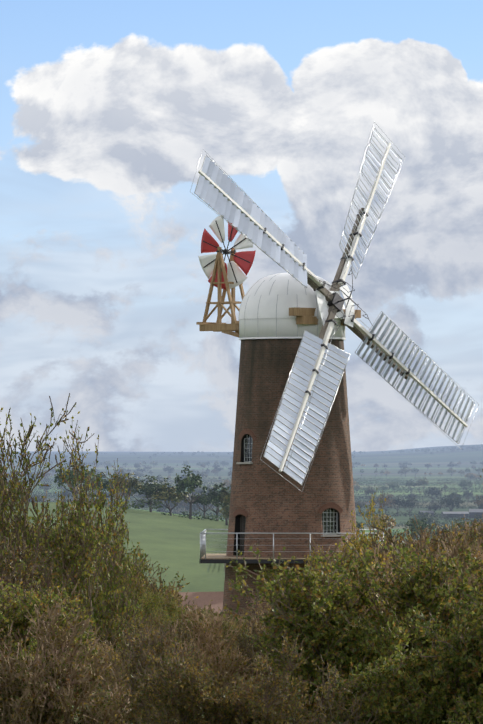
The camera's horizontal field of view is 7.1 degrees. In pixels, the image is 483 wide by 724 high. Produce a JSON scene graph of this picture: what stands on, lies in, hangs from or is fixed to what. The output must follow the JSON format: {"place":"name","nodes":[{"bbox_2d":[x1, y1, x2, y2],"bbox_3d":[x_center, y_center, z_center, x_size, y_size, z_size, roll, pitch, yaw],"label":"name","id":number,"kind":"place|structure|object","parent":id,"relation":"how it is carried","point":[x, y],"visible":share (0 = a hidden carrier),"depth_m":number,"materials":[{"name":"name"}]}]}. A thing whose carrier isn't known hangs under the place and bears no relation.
{"place":"outdoors","nodes":[
{"label":"outdoors","id":0,"kind":"place"},
{"bbox_2d":[0,444,482,723],"bbox_3d":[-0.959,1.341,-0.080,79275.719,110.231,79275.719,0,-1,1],"label":"ground","id":1,"kind":"structure","parent":0,"point":[172,542],"depth_m":3627.33,"materials":[{"name":"plant"}]},
{"bbox_2d":[0,526,57,595],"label":"shrub","id":2,"kind":"object","parent":1,"relation":"on","point":[35,571],"visible":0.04,"depth_m":61.74,"materials":[{"name":"green plant"}]},
{"bbox_2d":[0,413,66,597],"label":"tall shrub","id":3,"kind":"object","parent":1,"relation":"on","point":[12,493],"visible":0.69,"depth_m":60.21,"materials":[{"name":"green plant"}]},
{"bbox_2d":[28,494,46,501],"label":"tree","id":4,"kind":"object","parent":1,"relation":"on","point":[39,498],"visible":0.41,"depth_m":2974.86,"materials":[{"name":"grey plant"}]},
{"bbox_2d":[0,536,76,615],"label":"shrub","id":5,"kind":"object","parent":1,"relation":"on","point":[23,585],"visible":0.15,"depth_m":55.63,"materials":[{"name":"green plant"}]},
{"bbox_2d":[38,482,51,492],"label":"tree","id":6,"kind":"object","parent":1,"relation":"on","point":[41,487],"visible":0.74,"depth_m":4562.74,"materials":[{"name":"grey plant"}]},
{"bbox_2d":[0,578,97,723],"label":"shrub","id":7,"kind":"object","parent":1,"relation":"on","point":[7,618],"visible":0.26,"depth_m":46.90,"materials":[{"name":"green plant"}]},
{"bbox_2d":[0,579,103,721],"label":"shrub","id":8,"kind":"object","parent":1,"relation":"on","point":[89,641],"depth_m":51.40,"materials":[{"name":"green plant"}]},
{"bbox_2d":[60,488,72,499],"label":"tree","id":9,"kind":"object","parent":1,"relation":"on","point":[66,492],"visible":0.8,"depth_m":3722.90,"materials":[{"name":"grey plant"}]},
{"bbox_2d":[4,518,134,664],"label":"shrub","id":10,"kind":"object","parent":1,"relation":"on","point":[109,637],"visible":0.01,"depth_m":71.41,"materials":[{"name":"green plant"}]},
{"bbox_2d":[0,598,139,723],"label":"shrub","id":11,"kind":"object","parent":1,"relation":"on","point":[45,699],"visible":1,"depth_m":41.30,"materials":[{"name":"brown plant"}]},
{"bbox_2d":[0,393,154,655],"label":"tall shrub","id":12,"kind":"object","parent":1,"relation":"on","point":[86,568],"visible":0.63,"depth_m":63.68,"materials":[{"name":"green plant"}]},
{"bbox_2d":[26,420,128,648],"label":"tall shrub","id":13,"kind":"object","parent":1,"relation":"on","point":[97,593],"visible":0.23,"depth_m":69.70,"materials":[{"name":"green plant"}]},
{"bbox_2d":[54,460,103,500],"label":"tree","id":14,"kind":"object","parent":1,"relation":"on","point":[60,482],"visible":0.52,"depth_m":859.47,"materials":[{"name":"green plant"}]},
{"bbox_2d":[82,471,115,496],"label":"tree","id":15,"kind":"object","parent":1,"relation":"on","point":[105,482],"visible":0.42,"depth_m":878.79,"materials":[{"name":"green plant"}]},
{"bbox_2d":[71,627,131,709],"bbox_3d":[-2.179,4.347,54.325,1.343,1.433,1.825,-1,-2,43],"label":"shrub","id":16,"kind":"object","parent":1,"relation":"on","point":[107,661],"visible":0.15,"depth_m":54.25,"materials":[{"name":"brown plant"}]},
{"bbox_2d":[66,496,163,508],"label":"hedge","id":17,"kind":"object","parent":1,"relation":"on","point":[142,506],"visible":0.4,"depth_m":841.58,"materials":[{"name":"grey"}]},
{"bbox_2d":[81,458,150,684],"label":"tall shrub","id":18,"kind":"object","parent":1,"relation":"on","point":[136,586],"visible":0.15,"depth_m":73.62,"materials":[{"name":"green plant"}]},
{"bbox_2d":[109,472,143,509],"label":"tree","id":19,"kind":"object","parent":1,"relation":"on","point":[135,482],"visible":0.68,"depth_m":848.91,"materials":[{"name":"green plant"}]},
{"bbox_2d":[109,552,148,594],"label":"shrub","id":20,"kind":"object","parent":1,"relation":"on","point":[133,582],"visible":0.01,"depth_m":115.59,"materials":[{"name":"green plant"}]},
{"bbox_2d":[123,614,158,655],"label":"shrub","id":21,"kind":"object","parent":1,"relation":"on","point":[148,621],"visible":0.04,"depth_m":79.87,"materials":[{"name":"green plant"}]},
{"bbox_2d":[134,495,152,509],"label":"tree","id":22,"kind":"object","parent":1,"relation":"on","point":[138,502],"visible":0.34,"depth_m":2971.99,"materials":[{"name":"green plant"}]},
{"bbox_2d":[125,475,171,511],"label":"tree","id":23,"kind":"object","parent":1,"relation":"on","point":[149,489],"visible":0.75,"depth_m":868.89,"materials":[{"name":"green plant"}]},
{"bbox_2d":[98,537,198,613],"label":"shrub","id":24,"kind":"object","parent":1,"relation":"on","point":[168,592],"visible":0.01,"depth_m":146.22,"materials":[{"name":"green plant"}]},
{"bbox_2d":[126,559,179,610],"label":"shrub","id":25,"kind":"object","parent":1,"relation":"on","point":[152,587],"visible":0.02,"depth_m":130.62,"materials":[{"name":"green plant"}]},
{"bbox_2d":[120,587,188,619],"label":"shrub","id":26,"kind":"object","parent":1,"relation":"on","point":[153,602],"visible":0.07,"depth_m":103.12,"materials":[{"name":"green plant"}]},
{"bbox_2d":[121,611,188,685],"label":"shrub","id":27,"kind":"object","parent":1,"relation":"on","point":[159,620],"visible":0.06,"depth_m":72.82,"materials":[{"name":"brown plant"}]},
{"bbox_2d":[77,612,237,723],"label":"shrub","id":28,"kind":"object","parent":1,"relation":"on","point":[132,664],"visible":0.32,"depth_m":45.13,"materials":[{"name":"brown plant"}]},
{"bbox_2d":[125,549,189,600],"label":"shrub","id":29,"kind":"object","parent":1,"relation":"on","point":[166,587],"visible":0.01,"depth_m":167.88,"materials":[{"name":"green plant"}]},
{"bbox_2d":[153,500,169,511],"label":"tree","id":30,"kind":"object","parent":1,"relation":"on","point":[161,505],"visible":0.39,"depth_m":3040.32,"materials":[{"name":"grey plant"}]},
{"bbox_2d":[120,603,208,649],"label":"shrub","id":31,"kind":"object","parent":1,"relation":"on","point":[165,615],"visible":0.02,"depth_m":89.91,"materials":[{"name":"green plant"}]},
{"bbox_2d":[163,466,173,473],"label":"tree","id":32,"kind":"object","parent":1,"relation":"on","point":[169,468],"visible":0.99,"depth_m":8234.52,"materials":[{"name":"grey plant"}]},
{"bbox_2d":[151,485,188,515],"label":"tree","id":33,"kind":"object","parent":1,"relation":"on","point":[168,495],"visible":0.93,"depth_m":843.94,"materials":[{"name":"green plant"}]},
{"bbox_2d":[145,622,230,665],"bbox_3d":[-0.879,4.840,62.797,1.454,1.360,1.276,0,-1,17],"label":"shrub","id":34,"kind":"object","parent":1,"relation":"on","point":[186,639],"visible":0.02,"depth_m":62.67,"materials":[{"name":"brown plant"}]},
{"bbox_2d":[174,465,207,518],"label":"tree","id":35,"kind":"object","parent":1,"relation":"on","point":[191,482],"visible":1,"depth_m":829.41,"materials":[{"name":"green plant"}]},
{"bbox_2d":[185,502,199,510],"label":"tree","id":36,"kind":"object","parent":1,"relation":"on","point":[194,507],"visible":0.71,"depth_m":2966.35,"materials":[{"name":"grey plant"}]},
{"bbox_2d":[158,510,228,520],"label":"hedge","id":37,"kind":"object","parent":1,"relation":"on","point":[206,516],"visible":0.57,"depth_m":841.71,"materials":[{"name":"grey"}]},
{"bbox_2d":[189,488,205,494],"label":"tree","id":38,"kind":"object","parent":1,"relation":"on","point":[198,490],"visible":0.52,"depth_m":3732.35,"materials":[{"name":"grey plant"}]},
{"bbox_2d":[172,592,223,612],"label":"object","id":39,"kind":"structure","parent":1,"relation":"on","point":[203,599],"depth_m":216.06,"materials":[{"name":"soil"}]},
{"bbox_2d":[173,617,231,660],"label":"shrub","id":40,"kind":"object","parent":1,"relation":"on","point":[185,629],"visible":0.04,"depth_m":69.71,"materials":[{"name":"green plant"}]},
{"bbox_2d":[191,491,218,514],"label":"tree","id":41,"kind":"object","parent":1,"relation":"on","point":[202,500],"visible":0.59,"depth_m":903.43,"materials":[{"name":"green plant"}]},
{"bbox_2d":[177,605,234,626],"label":"shrub","id":42,"kind":"object","parent":1,"relation":"on","point":[204,611],"visible":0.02,"depth_m":129.72,"materials":[{"name":"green plant"}]},
{"bbox_2d":[195,508,221,515],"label":"hedge","id":43,"kind":"object","parent":1,"relation":"on","point":[207,513],"visible":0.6,"depth_m":2961.25,"materials":[{"name":"grey"}]},
{"bbox_2d":[207,482,229,520],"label":"tree","id":44,"kind":"object","parent":1,"relation":"on","point":[212,495],"visible":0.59,"depth_m":858.85,"materials":[{"name":"green plant"}]},
{"bbox_2d":[144,600,297,719],"bbox_3d":[-0.274,3.910,48.092,1.874,1.938,1.525,1,-2,-41],"label":"shrub","id":45,"kind":"object","parent":1,"relation":"on","point":[216,659],"visible":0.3,"depth_m":48.21,"materials":[{"name":"brown plant"}]},
{"bbox_2d":[206,612,236,625],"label":"shrub","id":46,"kind":"object","parent":1,"relation":"on","point":[233,623],"depth_m":114.60,"materials":[{"name":"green plant"}]},
{"bbox_2d":[213,488,230,524],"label":"tree","id":47,"kind":"object","parent":1,"relation":"on","point":[217,505],"visible":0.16,"depth_m":814.82,"materials":[{"name":"green plant"}]},
{"bbox_2d":[188,616,257,673],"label":"shrub","id":48,"kind":"object","parent":1,"relation":"on","point":[242,628],"visible":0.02,"depth_m":80.00,"materials":[{"name":"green plant"}]},
{"bbox_2d":[220,495,229,519],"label":"tree","id":49,"kind":"object","parent":1,"relation":"on","point":[226,512],"visible":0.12,"depth_m":759.32,"materials":[{"name":"green plant"}]},
{"bbox_2d":[219,484,230,503],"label":"tree","id":50,"kind":"object","parent":1,"relation":"on","point":[222,495],"visible":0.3,"depth_m":798.45,"materials":[{"name":"green plant"}]},
{"bbox_2d":[222,478,231,487],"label":"tree","id":51,"kind":"object","parent":1,"relation":"on","point":[227,483],"visible":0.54,"depth_m":4616.20,"materials":[{"name":"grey plant"}]},
{"bbox_2d":[129,630,381,723],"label":"shrub","id":52,"kind":"object","parent":1,"relation":"on","point":[190,697],"visible":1,"depth_m":37.95,"materials":[{"name":"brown plant"}]},
{"bbox_2d":[222,615,296,682],"bbox_3d":[0.338,4.476,57.853,1.614,1.527,1.423,0,-1,-21],"label":"shrub","id":53,"kind":"object","parent":1,"relation":"on","point":[250,650],"visible":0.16,"depth_m":57.55,"materials":[{"name":"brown plant"}]},
{"bbox_2d":[245,592,276,651],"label":"shrub","id":54,"kind":"object","parent":1,"relation":"on","point":[259,610],"visible":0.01,"depth_m":71.02,"materials":[{"name":"green plant"}]},
{"bbox_2d":[301,490,390,580],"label":"sprig shrub","id":55,"kind":"object","parent":1,"relation":"on","point":[357,545],"visible":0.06,"depth_m":86.08,"materials":[{"name":"green plant"}]},
{"bbox_2d":[220,532,482,723],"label":"shrub","id":56,"kind":"object","parent":1,"relation":"on","point":[320,616],"visible":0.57,"depth_m":46.29,"materials":[{"name":"green plant"}]},
{"bbox_2d":[356,518,364,531],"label":"tree","id":57,"kind":"object","parent":1,"relation":"on","point":[359,525],"visible":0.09,"depth_m":999.05,"materials":[{"name":"green plant"}]},
{"bbox_2d":[355,501,367,515],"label":"tree","id":58,"kind":"object","parent":1,"relation":"on","point":[360,504],"visible":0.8,"depth_m":2947.45,"materials":[{"name":"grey plant"}]},
{"bbox_2d":[354,495,371,502],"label":"hedge","id":59,"kind":"object","parent":1,"relation":"on","point":[355,498],"visible":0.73,"depth_m":3773.35,"materials":[{"name":"green"}]},
{"bbox_2d":[355,507,378,515],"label":"hedge","id":60,"kind":"object","parent":1,"relation":"on","point":[364,512],"visible":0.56,"depth_m":2949.71,"materials":[{"name":"green"}]},
{"bbox_2d":[364,486,375,502],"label":"tree","id":61,"kind":"object","parent":1,"relation":"on","point":[368,491],"visible":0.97,"depth_m":3773.04,"materials":[{"name":"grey plant"}]},
{"bbox_2d":[304,541,444,710],"bbox_3d":[1.806,3.595,49.176,2.537,2.715,2.430,0,-1,12],"label":"shrub","id":62,"kind":"object","parent":1,"relation":"on","point":[386,570],"visible":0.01,"depth_m":48.89,"materials":[{"name":"green plant"}]},
{"bbox_2d":[300,536,460,609],"bbox_3d":[2.369,3.742,53.917,2.545,2.762,3.488,1,-2,-34],"label":"shrub","id":63,"kind":"object","parent":1,"relation":"on","point":[336,545],"visible":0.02,"depth_m":54.00,"materials":[{"name":"green plant"}]},
{"bbox_2d":[369,514,395,535],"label":"tree","id":64,"kind":"object","parent":1,"relation":"on","point":[389,522],"visible":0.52,"depth_m":1038.06,"materials":[{"name":"green plant"}]},
{"bbox_2d":[374,493,395,514],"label":"tree","id":65,"kind":"object","parent":1,"relation":"on","point":[386,502],"visible":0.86,"depth_m":2945.63,"materials":[{"name":"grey plant"}]},
{"bbox_2d":[367,503,406,565],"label":"sprig shrub","id":66,"kind":"object","parent":1,"relation":"on","point":[377,541],"depth_m":91.65,"materials":[{"name":"green plant"}]},
{"bbox_2d":[378,510,405,515],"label":"hedge","id":67,"kind":"object","parent":1,"relation":"on","point":[396,513],"visible":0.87,"depth_m":2947.63,"materials":[{"name":"green"}]},
{"bbox_2d":[388,481,399,492],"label":"tree","id":68,"kind":"object","parent":1,"relation":"on","point":[393,485],"visible":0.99,"depth_m":4666.69,"materials":[{"name":"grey plant"}]},
{"bbox_2d":[390,494,403,515],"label":"tree","id":69,"kind":"object","parent":1,"relation":"on","point":[398,499],"visible":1,"depth_m":2947.48,"materials":[{"name":"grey plant"}]},
{"bbox_2d":[326,577,482,723],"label":"shrub","id":70,"kind":"object","parent":1,"relation":"on","point":[445,686],"visible":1,"depth_m":37.76,"materials":[{"name":"green plant"}]},
{"bbox_2d":[401,466,411,476],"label":"tree","id":71,"kind":"object","parent":1,"relation":"on","point":[405,470],"visible":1,"depth_m":7808.02,"materials":[{"name":"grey plant"}]},
{"bbox_2d":[399,496,418,516],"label":"tree","id":72,"kind":"object","parent":1,"relation":"on","point":[410,502],"visible":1,"depth_m":2936.28,"materials":[{"name":"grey plant"}]},
{"bbox_2d":[405,481,415,492],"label":"tree","id":73,"kind":"object","parent":1,"relation":"on","point":[412,483],"visible":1,"depth_m":4672.60,"materials":[{"name":"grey plant"}]},
{"bbox_2d":[381,528,452,567],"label":"shrub","id":74,"kind":"object","parent":1,"relation":"on","point":[434,543],"visible":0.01,"depth_m":89.05,"materials":[{"name":"green plant"}]},
{"bbox_2d":[355,515,482,579],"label":"shrub","id":75,"kind":"object","parent":1,"relation":"on","point":[389,537],"visible":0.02,"depth_m":78.94,"materials":[{"name":"green plant"}]},
{"bbox_2d":[415,479,423,492],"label":"tree","id":76,"kind":"object","parent":1,"relation":"on","point":[418,483],"visible":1,"depth_m":4675.27,"materials":[{"name":"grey plant"}]},
{"bbox_2d":[402,517,437,542],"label":"tree","id":77,"kind":"object","parent":1,"relation":"on","point":[422,524],"visible":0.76,"depth_m":1096.77,"materials":[{"name":"green plant"}]},
{"bbox_2d":[414,500,432,508],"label":"hedge","id":78,"kind":"object","parent":1,"relation":"on","point":[422,504],"visible":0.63,"depth_m":3327.37,"materials":[{"name":"grey"}]},
{"bbox_2d":[410,512,438,524],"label":"tree","id":79,"kind":"object","parent":1,"relation":"on","point":[430,520],"visible":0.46,"depth_m":2257.22,"materials":[{"name":"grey plant"}]},
{"bbox_2d":[406,515,442,548],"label":"tree","id":80,"kind":"object","parent":1,"relation":"on","point":[424,530],"depth_m":130.63,"materials":[{"name":"green plant"}]},
{"bbox_2d":[394,531,463,553],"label":"shrub","id":81,"kind":"object","parent":1,"relation":"on","point":[419,541],"depth_m":114.52,"materials":[{"name":"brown plant"}]},
{"bbox_2d":[398,526,464,549],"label":"shrub","id":82,"kind":"object","parent":1,"relation":"on","point":[417,534],"depth_m":150.50,"materials":[{"name":"green plant"}]},
{"bbox_2d":[423,486,442,501],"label":"tree","id":83,"kind":"object","parent":1,"relation":"on","point":[433,491],"visible":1,"depth_m":3778.25,"materials":[{"name":"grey plant"}]},
{"bbox_2d":[427,502,441,515],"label":"tree","id":84,"kind":"object","parent":1,"relation":"on","point":[434,506],"visible":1,"depth_m":2945.14,"materials":[{"name":"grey plant"}]},
{"bbox_2d":[429,525,451,540],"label":"tree","id":85,"kind":"object","parent":1,"relation":"on","point":[439,530],"visible":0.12,"depth_m":1906.64,"materials":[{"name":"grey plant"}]},
{"bbox_2d":[414,521,467,555],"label":"shrub","id":86,"kind":"object","parent":1,"relation":"on","point":[445,535],"depth_m":89.36,"materials":[{"name":"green plant"}]},
{"bbox_2d":[431,517,456,526],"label":"hedge","id":87,"kind":"object","parent":1,"relation":"on","point":[442,523],"visible":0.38,"depth_m":2584.01,"materials":[{"name":"grey"}]},
{"bbox_2d":[410,530,482,605],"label":"shrub","id":88,"kind":"object","parent":1,"relation":"on","point":[455,551],"visible":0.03,"depth_m":63.81,"materials":[{"name":"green plant"}]},
{"bbox_2d":[426,520,469,542],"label":"shrub","id":89,"kind":"object","parent":1,"relation":"on","point":[443,528],"visible":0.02,"depth_m":149.36,"materials":[{"name":"green plant"}]},
{"bbox_2d":[418,509,482,517],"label":"farm sheds","id":90,"kind":"object","parent":1,"relation":"on","point":[473,512],"visible":0.78,"depth_m":2891.18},
{"bbox_2d":[438,493,464,511],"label":"tree","id":91,"kind":"object","parent":1,"relation":"on","point":[453,501],"visible":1,"depth_m":2938.54,"materials":[{"name":"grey plant"}]},
{"bbox_2d":[447,468,456,476],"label":"tree","id":92,"kind":"object","parent":1,"relation":"on","point":[450,471],"visible":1,"depth_m":7823.36,"materials":[{"name":"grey plant"}]},
{"bbox_2d":[422,515,482,555],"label":"shrub","id":93,"kind":"object","parent":1,"relation":"on","point":[474,524],"depth_m":104.10,"materials":[{"name":"brown plant"}]},
{"bbox_2d":[432,538,482,586],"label":"shrub","id":94,"kind":"object","parent":1,"relation":"on","point":[479,549],"depth_m":70.22,"materials":[{"name":"green plant"}]},
{"bbox_2d":[450,518,470,533],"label":"tree","id":95,"kind":"object","parent":1,"relation":"on","point":[462,523],"visible":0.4,"depth_m":1147.52,"materials":[{"name":"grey plant"}]},
{"bbox_2d":[458,480,467,491],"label":"tree","id":96,"kind":"object","parent":1,"relation":"on","point":[462,484],"visible":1,"depth_m":4698.53,"materials":[{"name":"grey plant"}]},
{"bbox_2d":[462,490,473,502],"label":"tree","id":97,"kind":"object","parent":1,"relation":"on","point":[468,493],"visible":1,"depth_m":3793.03,"materials":[{"name":"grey plant"}]},
{"bbox_2d":[458,503,479,508],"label":"hedge","id":98,"kind":"object","parent":1,"relation":"on","point":[473,507],"visible":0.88,"depth_m":3320.33,"materials":[{"name":"grey"}]},
{"bbox_2d":[456,514,482,533],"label":"shrub","id":99,"kind":"object","parent":1,"relation":"on","point":[461,527],"visible":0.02,"depth_m":162.83,"materials":[{"name":"green plant"}]},
{"bbox_2d":[457,469,482,576],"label":"tall shrub","id":100,"kind":"object","parent":1,"relation":"on","point":[475,534],"visible":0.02,"depth_m":77.76,"materials":[{"name":"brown plant"}]},
{"bbox_2d":[471,514,482,522],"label":"tree","id":101,"kind":"object","parent":1,"relation":"on","point":[479,520],"visible":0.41,"depth_m":2247.20,"materials":[{"name":"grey plant"}]},
{"bbox_2d":[474,494,482,508],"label":"tree","id":102,"kind":"object","parent":1,"relation":"on","point":[479,501],"visible":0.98,"depth_m":2934.36,"materials":[{"name":"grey plant"}]},
{"bbox_2d":[0,0,482,451],"label":"sky","id":103,"kind":"structure","parent":0,"point":[109,109],"materials":[{"name":"blue"}]},
{"bbox_2d":[222,338,356,625],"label":"mill tower","id":104,"kind":"structure","parent":0,"point":[267,498],"depth_m":172.69,"materials":[{"name":"brick"}]},
{"bbox_2d":[196,247,360,339],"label":"windmill cap","id":105,"kind":"object","parent":104,"relation":"on","point":[268,302],"depth_m":173.34,"materials":[{"name":"metal"}]},
{"bbox_2d":[198,215,255,289],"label":"fantail","id":106,"kind":"object","parent":105,"relation":"attached to","point":[243,260],"visible":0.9,"depth_m":177.84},
{"bbox_2d":[198,143,467,471],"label":"sail stocks","id":107,"kind":"object","parent":105,"relation":"attached to","point":[359,330],"visible":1,"depth_m":173.98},
{"bbox_2d":[190,123,478,491],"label":"sail frames","id":108,"kind":"structure","parent":107,"relation":"attached to","point":[337,301],"depth_m":173.50,"materials":[{"name":"wood"}]},
{"bbox_2d":[195,130,472,483],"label":"windmill sails","id":109,"kind":"object","parent":108,"relation":"attached to","point":[209,193],"visible":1,"depth_m":170.48},
{"bbox_2d":[233,429,343,554],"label":"windows","id":110,"kind":"structure","parent":104,"relation":"in","point":[329,520],"depth_m":172.96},
{"bbox_2d":[199,529,383,563],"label":"balcony","id":111,"kind":"structure","parent":104,"relation":"attached to","point":[213,558],"depth_m":170.79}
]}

